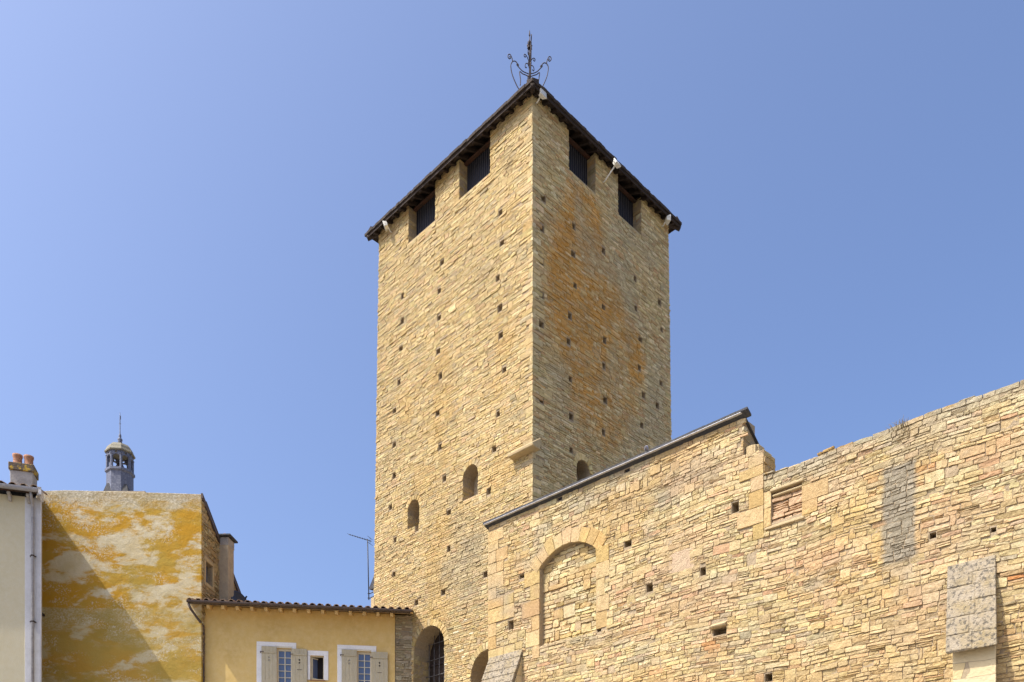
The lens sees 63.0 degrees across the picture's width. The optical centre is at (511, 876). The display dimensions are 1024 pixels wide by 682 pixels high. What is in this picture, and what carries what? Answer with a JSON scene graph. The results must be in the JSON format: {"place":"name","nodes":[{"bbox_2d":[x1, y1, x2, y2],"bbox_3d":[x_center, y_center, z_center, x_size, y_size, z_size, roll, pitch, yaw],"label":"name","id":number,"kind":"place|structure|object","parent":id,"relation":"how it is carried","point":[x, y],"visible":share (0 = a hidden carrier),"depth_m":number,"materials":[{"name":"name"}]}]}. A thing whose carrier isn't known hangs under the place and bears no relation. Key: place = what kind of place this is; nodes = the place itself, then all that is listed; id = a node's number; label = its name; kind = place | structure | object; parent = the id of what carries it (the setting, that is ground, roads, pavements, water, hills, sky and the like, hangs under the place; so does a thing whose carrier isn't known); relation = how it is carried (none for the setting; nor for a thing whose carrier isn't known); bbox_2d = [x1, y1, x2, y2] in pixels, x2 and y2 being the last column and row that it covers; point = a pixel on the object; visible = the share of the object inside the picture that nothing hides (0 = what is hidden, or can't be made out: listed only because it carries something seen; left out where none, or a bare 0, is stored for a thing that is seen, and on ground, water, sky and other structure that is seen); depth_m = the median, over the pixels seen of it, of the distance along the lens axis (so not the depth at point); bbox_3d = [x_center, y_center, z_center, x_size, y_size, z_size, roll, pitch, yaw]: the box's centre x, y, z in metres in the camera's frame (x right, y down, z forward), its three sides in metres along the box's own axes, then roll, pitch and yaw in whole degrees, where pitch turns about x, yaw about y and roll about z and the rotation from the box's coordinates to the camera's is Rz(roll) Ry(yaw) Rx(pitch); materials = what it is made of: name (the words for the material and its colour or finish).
{"place":"outdoors","nodes":[
{"label":"outdoors","id":0,"kind":"place"},
{"bbox_2d":[0,453,47,681],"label":"cream house","id":1,"kind":"structure","parent":0,"point":[20,581],"depth_m":28.56,"materials":[{"name":"paint"}]},
{"bbox_2d":[0,0,1023,606],"label":"sky","id":2,"kind":"structure","parent":0,"point":[191,191],"materials":[{"name":"blue"}]},
{"label":"ground","id":3,"kind":"structure","parent":0,"visible":0},
{"bbox_2d":[103,416,144,491],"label":"belfry","id":4,"kind":"object","parent":3,"relation":"on","point":[119,477],"visible":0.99,"depth_m":59.35,"materials":[{"name":"stone"}]},
{"bbox_2d":[36,490,240,681],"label":"gable house","id":5,"kind":"structure","parent":3,"relation":"on","point":[125,575],"depth_m":30.76,"materials":[{"name":"ochre lime plaster"},{"name":"limestone"},{"name":"clay tile"}]},
{"bbox_2d":[204,556,214,591],"bbox_3d":[-11.554,-11.420,31.579,0.270,1.080,0.896,0,0,3],"label":"side window","id":6,"kind":"structure","parent":5,"relation":"in","point":[207,560],"depth_m":31.62,"materials":[{"name":"stone"}]},
{"bbox_2d":[186,598,413,681],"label":"yellow house","id":7,"kind":"structure","parent":3,"relation":"on","point":[255,641],"depth_m":31.64,"materials":[{"name":"paint"}]},
{"bbox_2d":[231,590,246,601],"bbox_3d":[-10.819,-10.515,33.158,0.643,1.700,0.645,0,0,-14],"label":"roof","id":8,"kind":"object","parent":7,"relation":"attached to","point":[237,596],"visible":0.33,"depth_m":33.25,"materials":[{"name":"metal"}]},
{"bbox_2d":[257,641,295,681],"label":"window","id":9,"kind":"structure","parent":7,"relation":"in","point":[284,659],"depth_m":31.65,"materials":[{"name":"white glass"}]},
{"bbox_2d":[307,650,327,680],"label":"window","id":10,"kind":"structure","parent":7,"relation":"in","point":[319,665],"depth_m":31.81,"materials":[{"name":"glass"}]},
{"bbox_2d":[337,645,375,681],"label":"window","id":11,"kind":"structure","parent":7,"relation":"in","point":[363,658],"depth_m":32.07,"materials":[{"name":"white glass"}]},
{"bbox_2d":[364,30,681,681],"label":"stone tower","id":12,"kind":"structure","parent":3,"relation":"on","point":[523,340],"depth_m":30.47,"materials":[{"name":"stone"}]},
{"bbox_2d":[347,533,373,599],"bbox_3d":[-6.166,-12.820,34.407,1.126,2.635,0.839,0,0,-26],"label":"tv antenna","id":13,"kind":"object","parent":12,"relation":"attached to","point":[368,563],"visible":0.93,"depth_m":34.73,"materials":[{"name":"metal"}]},
{"bbox_2d":[382,221,391,232],"bbox_3d":[-5.009,-25.909,33.343,0.275,0.240,0.482,0,0,27],"label":"floodlight","id":14,"kind":"object","parent":12,"relation":"attached to","point":[385,224],"visible":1,"depth_m":33.18,"materials":[{"name":"beige metal"}]},
{"bbox_2d":[407,510,419,526],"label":"arched window","id":15,"kind":"structure","parent":12,"relation":"in","point":[409,517],"depth_m":32.68,"materials":[{"name":"stone"}]},
{"bbox_2d":[413,631,444,681],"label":"arched window","id":16,"kind":"structure","parent":12,"relation":"in","point":[436,661],"depth_m":32.42,"materials":[{"name":"metal"}]},
{"bbox_2d":[462,474,478,500],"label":"arched window","id":17,"kind":"structure","parent":12,"relation":"in","point":[475,492],"depth_m":30.57,"materials":[{"name":"stone"}]},
{"bbox_2d":[535,88,546,104],"bbox_3d":[0.982,-26.103,27.959,0.327,0.265,0.435,0,0,-18],"label":"floodlight","id":18,"kind":"object","parent":12,"relation":"attached to","point":[542,94],"visible":1,"depth_m":27.86,"materials":[{"name":"beige metal"}]},
{"bbox_2d":[603,158,620,182],"bbox_3d":[3.581,-25.659,30.368,0.760,0.456,0.350,0,0,42],"label":"floodlight","id":19,"kind":"object","parent":12,"relation":"attached to","point":[616,164],"visible":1,"depth_m":30.19,"materials":[{"name":"beige metal"}]},
{"bbox_2d":[661,214,670,226],"bbox_3d":[6.134,-25.985,33.122,0.208,0.261,0.467,0,0,-30],"label":"floodlight","id":20,"kind":"object","parent":12,"relation":"attached to","point":[667,220],"visible":1,"depth_m":33.00,"materials":[{"name":"beige metal"}]},
{"bbox_2d":[482,380,1023,681],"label":"church wall","id":21,"kind":"structure","parent":3,"relation":"on","point":[721,550],"depth_m":20.84,"materials":[{"name":"stone"}]},
{"bbox_2d":[885,416,908,434],"bbox_3d":[8.714,-10.032,18.744,0.342,0.418,0.514,0,0,-29],"label":"weed tuft","id":22,"kind":"object","parent":21,"relation":"on","point":[903,422],"visible":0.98,"depth_m":18.66,"materials":[{"name":"plant"}]}
]}

